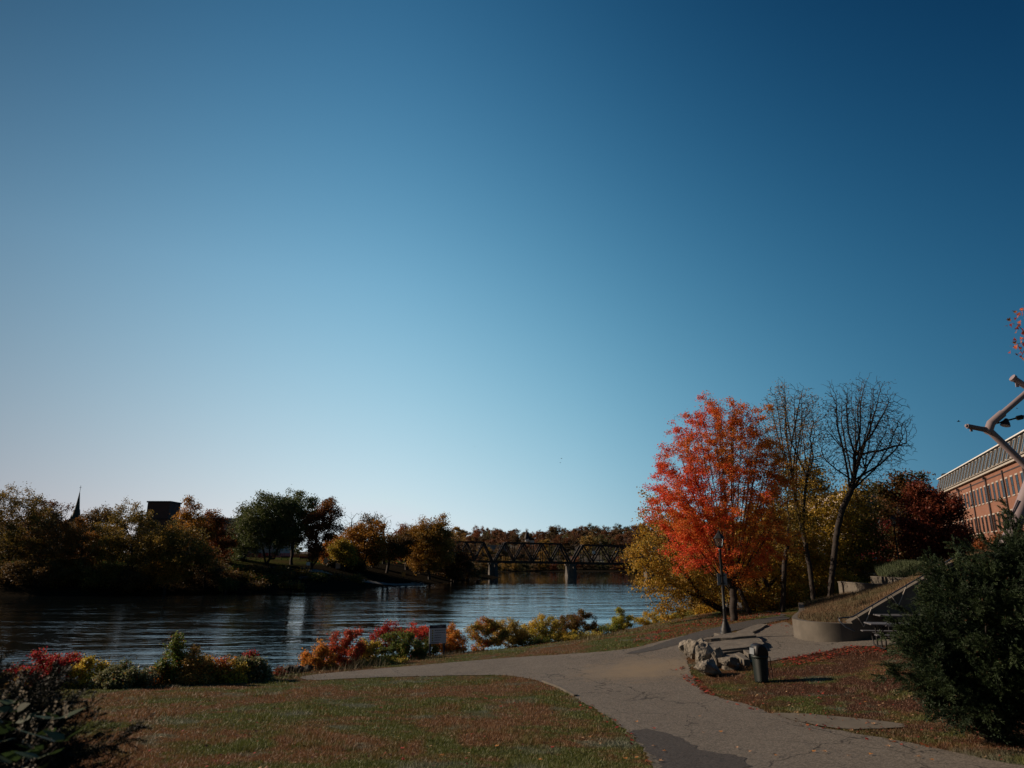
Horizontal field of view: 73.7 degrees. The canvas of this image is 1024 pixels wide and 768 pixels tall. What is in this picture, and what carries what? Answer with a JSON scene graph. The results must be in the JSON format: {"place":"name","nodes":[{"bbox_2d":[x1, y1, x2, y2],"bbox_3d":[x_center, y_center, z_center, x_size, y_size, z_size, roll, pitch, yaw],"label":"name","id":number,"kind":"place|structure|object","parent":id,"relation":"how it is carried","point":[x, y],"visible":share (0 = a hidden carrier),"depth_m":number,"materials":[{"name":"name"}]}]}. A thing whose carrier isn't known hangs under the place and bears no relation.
{"place":"outdoors","nodes":[
{"label":"outdoors","id":0,"kind":"place"},
{"bbox_2d":[0,552,667,595],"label":"bank","id":1,"kind":"structure","parent":0,"point":[393,575],"depth_m":159.33,"materials":[{"name":"green plant"}]},
{"bbox_2d":[0,481,67,572],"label":"tree","id":2,"kind":"object","parent":1,"relation":"on","point":[15,503],"visible":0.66,"depth_m":146.32,"materials":[{"name":"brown plant"}]},
{"bbox_2d":[0,556,76,586],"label":"tree","id":3,"kind":"object","parent":1,"relation":"on","point":[43,573],"visible":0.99,"depth_m":136.55,"materials":[{"name":"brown plant"}]},
{"bbox_2d":[13,499,74,556],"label":"tree","id":4,"kind":"object","parent":1,"relation":"on","point":[53,504],"visible":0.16,"depth_m":164.44,"materials":[{"name":"brown plant"}]},
{"bbox_2d":[3,510,102,578],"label":"tree","id":5,"kind":"object","parent":1,"relation":"on","point":[52,534],"visible":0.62,"depth_m":142.79,"materials":[{"name":"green plant"}]},
{"bbox_2d":[49,515,119,576],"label":"tree","id":6,"kind":"object","parent":1,"relation":"on","point":[79,521],"visible":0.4,"depth_m":145.05,"materials":[{"name":"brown plant"}]},
{"bbox_2d":[73,501,122,549],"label":"tree","id":7,"kind":"object","parent":1,"relation":"on","point":[91,516],"visible":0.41,"depth_m":185.54,"materials":[{"name":"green plant"}]},
{"bbox_2d":[87,497,165,571],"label":"tree","id":8,"kind":"object","parent":1,"relation":"on","point":[111,543],"visible":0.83,"depth_m":145.26,"materials":[{"name":"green plant"}]},
{"bbox_2d":[136,559,189,593],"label":"tree","id":9,"kind":"object","parent":1,"relation":"on","point":[162,575],"visible":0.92,"depth_m":139.65,"materials":[{"name":"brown plant"}]},
{"bbox_2d":[138,501,208,554],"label":"brick building","id":10,"kind":"structure","parent":1,"relation":"on","point":[165,511],"depth_m":241.53,"materials":[{"name":"brown brick"}]},
{"bbox_2d":[135,515,221,582],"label":"tree","id":11,"kind":"object","parent":1,"relation":"on","point":[176,540],"visible":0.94,"depth_m":142.60,"materials":[{"name":"green plant"}]},
{"bbox_2d":[166,495,222,553],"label":"tree","id":12,"kind":"object","parent":1,"relation":"on","point":[189,519],"visible":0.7,"depth_m":161.97,"materials":[{"name":"brown plant"}]},
{"bbox_2d":[171,550,230,589],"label":"tree","id":13,"kind":"object","parent":1,"relation":"on","point":[214,576],"visible":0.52,"depth_m":145.15,"materials":[{"name":"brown plant"}]},
{"bbox_2d":[197,509,239,563],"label":"tree","id":14,"kind":"object","parent":1,"relation":"on","point":[223,542],"visible":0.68,"depth_m":165.04,"materials":[{"name":"brown plant"}]},
{"bbox_2d":[220,500,254,560],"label":"tree","id":15,"kind":"object","parent":1,"relation":"on","point":[237,534],"visible":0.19,"depth_m":176.37,"materials":[{"name":"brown plant"}]},
{"bbox_2d":[196,518,292,556],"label":"office building","id":16,"kind":"structure","parent":1,"relation":"on","point":[267,550],"depth_m":256.60,"materials":[{"name":"brown glass"}]},
{"bbox_2d":[244,579,271,590],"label":"bush","id":17,"kind":"object","parent":1,"relation":"on","point":[254,585],"visible":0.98,"depth_m":147.88,"materials":[{"name":"green plant"}]},
{"bbox_2d":[253,572,281,583],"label":"bush","id":18,"kind":"object","parent":1,"relation":"on","point":[272,579],"visible":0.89,"depth_m":152.40,"materials":[{"name":"green plant"}]},
{"bbox_2d":[229,489,316,564],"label":"tree","id":19,"kind":"object","parent":1,"relation":"on","point":[260,520],"visible":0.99,"depth_m":170.68,"materials":[{"name":"green plant"}]},
{"bbox_2d":[269,484,319,564],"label":"tree","id":20,"kind":"object","parent":1,"relation":"on","point":[310,506],"visible":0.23,"depth_m":179.88,"materials":[{"name":"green plant"}]},
{"bbox_2d":[300,496,346,568],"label":"tree","id":21,"kind":"object","parent":1,"relation":"on","point":[326,507],"visible":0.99,"depth_m":173.14,"materials":[{"name":"brown plant"}]},
{"bbox_2d":[326,537,360,570],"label":"tree","id":22,"kind":"object","parent":1,"relation":"on","point":[338,551],"visible":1,"depth_m":183.45,"materials":[{"name":"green plant"}]},
{"bbox_2d":[340,516,391,565],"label":"tree","id":23,"kind":"object","parent":1,"relation":"on","point":[361,540],"visible":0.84,"depth_m":193.51,"materials":[{"name":"orange plant"}]},
{"bbox_2d":[359,511,385,545],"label":"tree","id":24,"kind":"object","parent":1,"relation":"on","point":[367,517],"visible":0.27,"depth_m":235.13,"materials":[{"name":"brown plant"}]},
{"bbox_2d":[371,527,416,572],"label":"tree","id":25,"kind":"object","parent":1,"relation":"on","point":[398,545],"visible":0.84,"depth_m":197.82,"materials":[{"name":"brown plant"}]},
{"bbox_2d":[401,513,461,579],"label":"tree","id":26,"kind":"object","parent":1,"relation":"on","point":[434,538],"visible":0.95,"depth_m":204.11,"materials":[{"name":"brown plant"}]},
{"bbox_2d":[433,533,476,580],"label":"tree","id":27,"kind":"object","parent":1,"relation":"on","point":[461,561],"visible":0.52,"depth_m":217.42,"materials":[{"name":"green plant"}]},
{"bbox_2d":[0,571,711,680],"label":"water","id":28,"kind":"structure","parent":0,"point":[281,628],"depth_m":89.93,"materials":[{"name":"blue liquid"}]},
{"bbox_2d":[456,541,704,576],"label":"truss bridge","id":29,"kind":"structure","parent":28,"relation":"in","point":[570,569],"depth_m":278.27,"materials":[{"name":"metal"}]},
{"bbox_2d":[300,531,720,564],"bbox_3d":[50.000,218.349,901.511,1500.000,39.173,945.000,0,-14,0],"label":"hills","id":30,"kind":"structure","parent":0,"point":[570,557],"depth_m":528.81,"materials":[{"name":"plant"}]},
{"bbox_2d":[579,531,599,555],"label":"hill tree","id":31,"kind":"object","parent":30,"relation":"on","point":[589,541],"visible":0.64,"depth_m":512.89,"materials":[{"name":"brown plant"}]},
{"bbox_2d":[0,0,1023,551],"label":"sky","id":32,"kind":"structure","parent":0,"point":[345,250],"materials":[{"name":"blue"}]},
{"bbox_2d":[0,564,1023,767],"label":"ground","id":33,"kind":"structure","parent":0,"point":[698,617],"depth_m":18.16,"materials":[{"name":"green plant"}]},
{"bbox_2d":[3,646,82,688],"bbox_3d":[-15.549,9.644,22.958,2.702,1.651,1.784,0,-14,0],"label":"bush","id":34,"kind":"object","parent":33,"relation":"on","point":[45,662],"visible":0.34,"depth_m":22.69,"materials":[{"name":"red plant"}]},
{"bbox_2d":[0,669,90,767],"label":"flowering shrub","id":35,"kind":"object","parent":33,"relation":"on","point":[33,751],"visible":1,"depth_m":3.85,"materials":[{"name":"green plant"}]},
{"bbox_2d":[0,644,155,767],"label":"juniper bush","id":36,"kind":"object","parent":33,"relation":"on","point":[67,756],"visible":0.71,"depth_m":4.52,"materials":[{"name":"green plant"}]},
{"bbox_2d":[62,653,109,688],"bbox_3d":[-14.109,9.806,22.794,1.546,1.499,1.431,10,-17,-33],"label":"bush","id":37,"kind":"object","parent":33,"relation":"on","point":[82,667],"visible":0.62,"depth_m":22.61,"materials":[{"name":"yellow plant"}]},
{"bbox_2d":[86,656,161,689],"bbox_3d":[-12.601,9.607,22.328,2.270,1.336,1.794,0,-14,0],"label":"bush","id":38,"kind":"object","parent":33,"relation":"on","point":[121,675],"visible":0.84,"depth_m":22.10,"materials":[{"name":"green plant"}]},
{"bbox_2d":[148,630,190,684],"bbox_3d":[-11.596,9.505,23.317,1.237,2.055,1.184,0,-14,0],"label":"bush","id":39,"kind":"object","parent":33,"relation":"on","point":[176,654],"visible":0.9,"depth_m":23.27,"materials":[{"name":"green plant"}]},
{"bbox_2d":[174,643,218,685],"bbox_3d":[-10.723,9.692,23.328,1.490,1.602,1.165,0,-14,0],"label":"bush","id":40,"kind":"object","parent":33,"relation":"on","point":[189,673],"visible":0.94,"depth_m":23.16,"materials":[{"name":"green plant"}]},
{"bbox_2d":[200,654,241,683],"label":"bush","id":41,"kind":"object","parent":33,"relation":"on","point":[215,666],"visible":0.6,"depth_m":23.65,"materials":[{"name":"red plant"}]},
{"bbox_2d":[217,661,252,683],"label":"bush","id":42,"kind":"object","parent":33,"relation":"on","point":[239,674],"visible":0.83,"depth_m":23.57,"materials":[{"name":"green plant"}]},
{"bbox_2d":[229,653,275,681],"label":"bush","id":43,"kind":"object","parent":33,"relation":"on","point":[262,670],"visible":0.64,"depth_m":24.13,"materials":[{"name":"green plant"}]},
{"bbox_2d":[296,638,340,669],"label":"bush","id":44,"kind":"object","parent":33,"relation":"on","point":[320,654],"visible":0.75,"depth_m":28.91,"materials":[{"name":"orange plant"}]},
{"bbox_2d":[325,626,365,666],"bbox_3d":[-7.346,11.744,29.914,1.887,2.140,1.775,0,-14,0],"label":"bush","id":45,"kind":"object","parent":33,"relation":"on","point":[345,649],"visible":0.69,"depth_m":29.97,"materials":[{"name":"red plant"}]},
{"bbox_2d":[348,637,383,662],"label":"bush","id":46,"kind":"object","parent":33,"relation":"on","point":[370,646],"visible":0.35,"depth_m":30.84,"materials":[{"name":"yellow plant"}]},
{"bbox_2d":[355,653,409,665],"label":"bush","id":47,"kind":"object","parent":33,"relation":"on","point":[402,660],"visible":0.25,"depth_m":29.81,"materials":[{"name":"green plant"}]},
{"bbox_2d":[368,618,404,648],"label":"bush","id":48,"kind":"object","parent":33,"relation":"on","point":[385,628],"visible":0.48,"depth_m":33.88,"materials":[{"name":"red plant"}]},
{"bbox_2d":[46,617,727,688],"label":"dry weeds","id":49,"kind":"object","parent":33,"relation":"on","point":[359,665],"visible":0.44,"depth_m":29.14,"materials":[{"name":"brown plant"}]},
{"bbox_2d":[376,629,427,660],"bbox_3d":[-5.146,12.420,31.913,2.712,1.867,1.710,-4,-15,14],"label":"bush","id":50,"kind":"object","parent":33,"relation":"on","point":[400,647],"visible":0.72,"depth_m":31.79,"materials":[{"name":"green plant"}]},
{"bbox_2d":[403,621,428,657],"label":"bush","id":51,"kind":"object","parent":33,"relation":"on","point":[422,632],"visible":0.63,"depth_m":34.79,"materials":[{"name":"red plant"}]},
{"bbox_2d":[409,636,441,656],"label":"bush","id":52,"kind":"object","parent":33,"relation":"on","point":[435,649],"visible":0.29,"depth_m":35.09,"materials":[{"name":"green plant"}]},
{"bbox_2d":[429,624,445,654],"bbox_3d":[-3.728,12.837,34.067,0.880,1.560,0.112,6,-16,-23],"label":"sign","id":53,"kind":"object","parent":33,"relation":"on","point":[437,633],"visible":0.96,"depth_m":34.09,"materials":[{"name":"grey metal"}]},
{"bbox_2d":[432,620,468,652],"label":"bush","id":54,"kind":"object","parent":33,"relation":"on","point":[452,635],"visible":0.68,"depth_m":35.52,"materials":[{"name":"orange plant"}]},
{"bbox_2d":[463,616,511,650],"bbox_3d":[-1.321,13.539,36.766,2.690,2.184,1.588,0,-14,0],"label":"bush","id":55,"kind":"object","parent":33,"relation":"on","point":[488,628],"visible":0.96,"depth_m":36.58,"materials":[{"name":"yellow plant"}]},
{"bbox_2d":[491,617,532,647],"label":"bush","id":56,"kind":"object","parent":33,"relation":"on","point":[517,631],"visible":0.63,"depth_m":38.49,"materials":[{"name":"yellow plant"}]},
{"bbox_2d":[507,632,553,646],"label":"bush","id":57,"kind":"object","parent":33,"relation":"on","point":[544,640],"visible":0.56,"depth_m":38.78,"materials":[{"name":"green plant"}]},
{"bbox_2d":[521,613,568,641],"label":"bush","id":58,"kind":"object","parent":33,"relation":"on","point":[537,624],"visible":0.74,"depth_m":40.54,"materials":[{"name":"yellow plant"}]},
{"bbox_2d":[70,650,1023,767],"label":"fallen leaves","id":59,"kind":"object","parent":33,"relation":"on","point":[403,758],"visible":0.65,"depth_m":13.89,"materials":[{"name":"brown plant"}]},
{"bbox_2d":[539,629,601,641],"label":"bush","id":60,"kind":"object","parent":33,"relation":"on","point":[570,635],"visible":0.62,"depth_m":40.07,"materials":[{"name":"green plant"}]},
{"bbox_2d":[551,608,599,635],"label":"bush","id":61,"kind":"object","parent":33,"relation":"on","point":[572,622],"visible":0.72,"depth_m":42.45,"materials":[{"name":"green plant"}]},
{"bbox_2d":[604,607,634,632],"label":"bush","id":62,"kind":"object","parent":33,"relation":"on","point":[620,619],"visible":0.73,"depth_m":45.36,"materials":[{"name":"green plant"}]},
{"bbox_2d":[625,611,677,625],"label":"bush","id":63,"kind":"object","parent":33,"relation":"on","point":[643,621],"visible":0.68,"depth_m":47.22,"materials":[{"name":"yellow plant"}]},
{"bbox_2d":[616,487,743,623],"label":"river tree","id":64,"kind":"object","parent":33,"relation":"on","point":[661,581],"visible":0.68,"depth_m":40.84,"materials":[{"name":"yellow plant"}]},
{"bbox_2d":[665,550,716,606],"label":"hill tree","id":65,"kind":"object","parent":33,"relation":"on","point":[689,597],"visible":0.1,"depth_m":90.71,"materials":[{"name":"yellow plant"}]},
{"bbox_2d":[684,639,698,658],"bbox_3d":[6.319,9.329,24.016,0.413,0.662,0.616,8,-17,-30],"label":"boulder","id":66,"kind":"object","parent":33,"relation":"on","point":[690,645],"visible":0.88,"depth_m":23.93,"materials":[{"name":"grey stone"}]},
{"bbox_2d":[695,641,713,662],"bbox_3d":[6.340,8.864,22.503,0.747,0.706,0.542,7,-16,-25],"label":"boulder","id":67,"kind":"object","parent":33,"relation":"on","point":[704,650],"visible":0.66,"depth_m":22.35,"materials":[{"name":"grey stone"}]},
{"bbox_2d":[694,659,721,675],"bbox_3d":[5.967,8.792,21.104,0.704,0.540,0.727,8,-16,-28],"label":"boulder","id":68,"kind":"object","parent":33,"relation":"on","point":[708,667],"visible":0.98,"depth_m":20.91,"materials":[{"name":"grey stone"}]},
{"bbox_2d":[639,390,810,620],"bbox_3d":[10.781,6.286,35.700,8.940,11.847,7.415,0,-14,0],"label":"maple tree","id":69,"kind":"object","parent":33,"relation":"on","point":[726,524],"visible":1,"depth_m":34.90,"materials":[{"name":"red plant"}]},
{"bbox_2d":[718,657,737,666],"bbox_3d":[6.827,8.831,21.662,0.501,0.379,0.555,11,-18,-38],"label":"boulder","id":70,"kind":"object","parent":33,"relation":"on","point":[729,661],"visible":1,"depth_m":21.49,"materials":[{"name":"grey stone"}]},
{"bbox_2d":[708,638,764,653],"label":"stone slab","id":71,"kind":"structure","parent":33,"relation":"on","point":[729,642],"depth_m":25.03,"materials":[{"name":"grey stone"}]},
{"bbox_2d":[578,612,928,764],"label":"red leaves","id":72,"kind":"object","parent":33,"relation":"on","point":[794,658],"visible":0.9,"depth_m":22.43,"materials":[{"name":"red plant"}]},
{"bbox_2d":[737,587,780,611],"bbox_3d":[14.354,12.755,39.537,2.690,2.018,2.254,-9,-17,31],"label":"river tree","id":73,"kind":"object","parent":33,"relation":"on","point":[763,601],"visible":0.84,"depth_m":39.26,"materials":[{"name":"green plant"}]},
{"bbox_2d":[749,643,773,682],"bbox_3d":[7.173,8.014,19.631,0.558,1.037,0.477,2,-14,-8],"label":"waste bin","id":74,"kind":"object","parent":33,"relation":"on","point":[759,654],"visible":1,"depth_m":19.48,"materials":[{"name":"black metal"}]},
{"bbox_2d":[709,500,817,606],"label":"river tree","id":75,"kind":"object","parent":33,"relation":"on","point":[797,573],"visible":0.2,"depth_m":42.02,"materials":[{"name":"brown plant"}]},
{"bbox_2d":[759,461,826,611],"bbox_3d":[15.697,8.453,38.526,3.890,8.596,2.896,-7,-16,27],"label":"river tree","id":76,"kind":"object","parent":33,"relation":"on","point":[784,578],"visible":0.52,"depth_m":38.55,"materials":[{"name":"brown plant"}]},
{"bbox_2d":[773,581,816,605],"bbox_3d":[16.548,12.549,39.991,2.361,2.094,2.660,0,-14,0],"label":"river tree","id":77,"kind":"object","parent":33,"relation":"on","point":[794,592],"visible":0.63,"depth_m":39.86,"materials":[{"name":"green plant"}]},
{"bbox_2d":[758,379,836,599],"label":"bare tree","id":78,"kind":"object","parent":33,"relation":"on","point":[797,435],"visible":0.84,"depth_m":40.02,"materials":[{"name":"brown plant"}]},
{"bbox_2d":[795,529,828,587],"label":"river tree","id":79,"kind":"object","parent":33,"relation":"on","point":[816,558],"visible":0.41,"depth_m":43.29,"materials":[{"name":"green plant"}]},
{"bbox_2d":[804,575,838,598],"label":"river tree","id":80,"kind":"object","parent":33,"relation":"on","point":[821,588],"visible":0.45,"depth_m":41.31,"materials":[{"name":"brown plant"}]},
{"bbox_2d":[769,451,879,598],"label":"river tree","id":81,"kind":"object","parent":33,"relation":"on","point":[826,511],"visible":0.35,"depth_m":45.48,"materials":[{"name":"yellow plant"}]},
{"bbox_2d":[773,713,903,728],"bbox_3d":[6.662,7.056,14.294,1.198,0.159,2.747,13,-19,-41],"label":"paving strip","id":82,"kind":"object","parent":33,"relation":"on","point":[850,723],"visible":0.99,"depth_m":14.19,"materials":[{"name":"concrete"}]},
{"bbox_2d":[834,567,865,591],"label":"river tree","id":83,"kind":"object","parent":33,"relation":"on","point":[851,579],"visible":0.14,"depth_m":42.30,"materials":[{"name":"green plant"}]},
{"bbox_2d":[790,490,931,566],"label":"tree","id":84,"kind":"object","parent":33,"relation":"on","point":[852,506],"depth_m":83.23,"materials":[{"name":"plant"}]},
{"bbox_2d":[825,479,899,583],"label":"river tree","id":85,"kind":"object","parent":33,"relation":"on","point":[870,562],"visible":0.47,"depth_m":46.22,"materials":[{"name":"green plant"}]},
{"bbox_2d":[837,581,889,593],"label":"retaining wall","id":86,"kind":"structure","parent":33,"relation":"on","point":[844,586],"depth_m":35.80,"materials":[{"name":"concrete"}]},
{"bbox_2d":[812,373,916,596],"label":"bare tree","id":87,"kind":"object","parent":33,"relation":"on","point":[855,465],"visible":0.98,"depth_m":40.19,"materials":[{"name":"brown plant"}]},
{"bbox_2d":[862,517,898,563],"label":"maple tree","id":88,"kind":"object","parent":33,"relation":"on","point":[887,527],"visible":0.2,"depth_m":47.43,"materials":[{"name":"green plant"}]},
{"bbox_2d":[860,622,908,648],"bbox_3d":[12.723,8.277,22.451,1.850,0.774,1.700,-3,-15,10],"label":"picnic table","id":89,"kind":"object","parent":33,"relation":"on","point":[879,624],"visible":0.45,"depth_m":22.64,"materials":[{"name":"black paint"}]},
{"bbox_2d":[870,576,906,583],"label":"retaining wall","id":90,"kind":"structure","parent":33,"relation":"on","point":[879,580],"depth_m":37.86,"materials":[{"name":"concrete"}]},
{"bbox_2d":[863,468,953,561],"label":"maple tree","id":91,"kind":"object","parent":33,"relation":"on","point":[892,495],"visible":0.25,"depth_m":51.11,"materials":[{"name":"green plant"}]},
{"bbox_2d":[888,476,980,569],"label":"maple tree","id":92,"kind":"object","parent":33,"relation":"on","point":[933,533],"visible":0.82,"depth_m":45.49,"materials":[{"name":"red plant"}]},
{"bbox_2d":[870,496,1023,746],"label":"juniper bush","id":93,"kind":"object","parent":33,"relation":"on","point":[976,682],"visible":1,"depth_m":12.16,"materials":[{"name":"green plant"}]},
{"bbox_2d":[937,430,1023,552],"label":"mill building","id":94,"kind":"structure","parent":33,"relation":"on","point":[984,479],"depth_m":102.76,"materials":[{"name":"brick"}]},
{"bbox_2d":[965,375,1023,615],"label":"steel sculpture","id":95,"kind":"object","parent":33,"relation":"on","point":[995,436],"visible":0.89,"depth_m":17.17,"materials":[{"name":"grey metal"}]},
{"bbox_2d":[1006,307,1023,360],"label":"maple tree","id":96,"kind":"object","parent":33,"relation":"on","point":[1018,325],"visible":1,"depth_m":9.10,"materials":[{"name":"red plant"}]},
{"bbox_2d":[301,636,1023,767],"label":"path","id":97,"kind":"structure","parent":0,"point":[649,689],"depth_m":15.77,"materials":[{"name":"grey asphalt"}]},
{"bbox_2d":[629,729,750,767],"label":"path patch","id":98,"kind":"object","parent":97,"relation":"on","point":[679,752],"visible":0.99,"depth_m":11.47,"materials":[{"name":"grey asphalt"}]},
{"bbox_2d":[625,591,789,653],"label":"bike path","id":99,"kind":"structure","parent":0,"point":[710,632],"depth_m":29.78,"materials":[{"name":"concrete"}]},
{"bbox_2d":[750,622,898,661],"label":"pavement","id":100,"kind":"structure","parent":0,"point":[780,641],"depth_m":24.20,"materials":[{"name":"grey concrete"}]},
{"bbox_2d":[713,530,731,635],"bbox_3d":[8.505,8.038,27.600,0.756,4.170,0.756,0,-14,0],"label":"street lamp","id":101,"kind":"object","parent":100,"relation":"on","point":[719,538],"visible":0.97,"depth_m":27.51,"materials":[{"name":"metal"}]},
{"bbox_2d":[705,631,756,642],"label":"stone slab","id":102,"kind":"structure","parent":100,"relation":"on","point":[736,635],"depth_m":25.92,"materials":[{"name":"grey stone"}]},
{"bbox_2d":[714,642,756,650],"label":"stone slab","id":103,"kind":"structure","parent":100,"relation":"on","point":[741,646],"depth_m":23.99,"materials":[{"name":"grey stone"}]},
{"bbox_2d":[792,559,952,641],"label":"retaining wall","id":104,"kind":"structure","parent":100,"relation":"on","point":[848,630],"depth_m":24.67,"materials":[{"name":"concrete"}]},
{"bbox_2d":[797,547,993,622],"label":"dry grass","id":105,"kind":"structure","parent":0,"point":[826,605],"depth_m":27.31,"materials":[{"name":"beige plant"}]},
{"bbox_2d":[874,559,938,576],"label":"tall grass","id":106,"kind":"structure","parent":0,"point":[894,567],"depth_m":38.79,"materials":[{"name":"green plant"}]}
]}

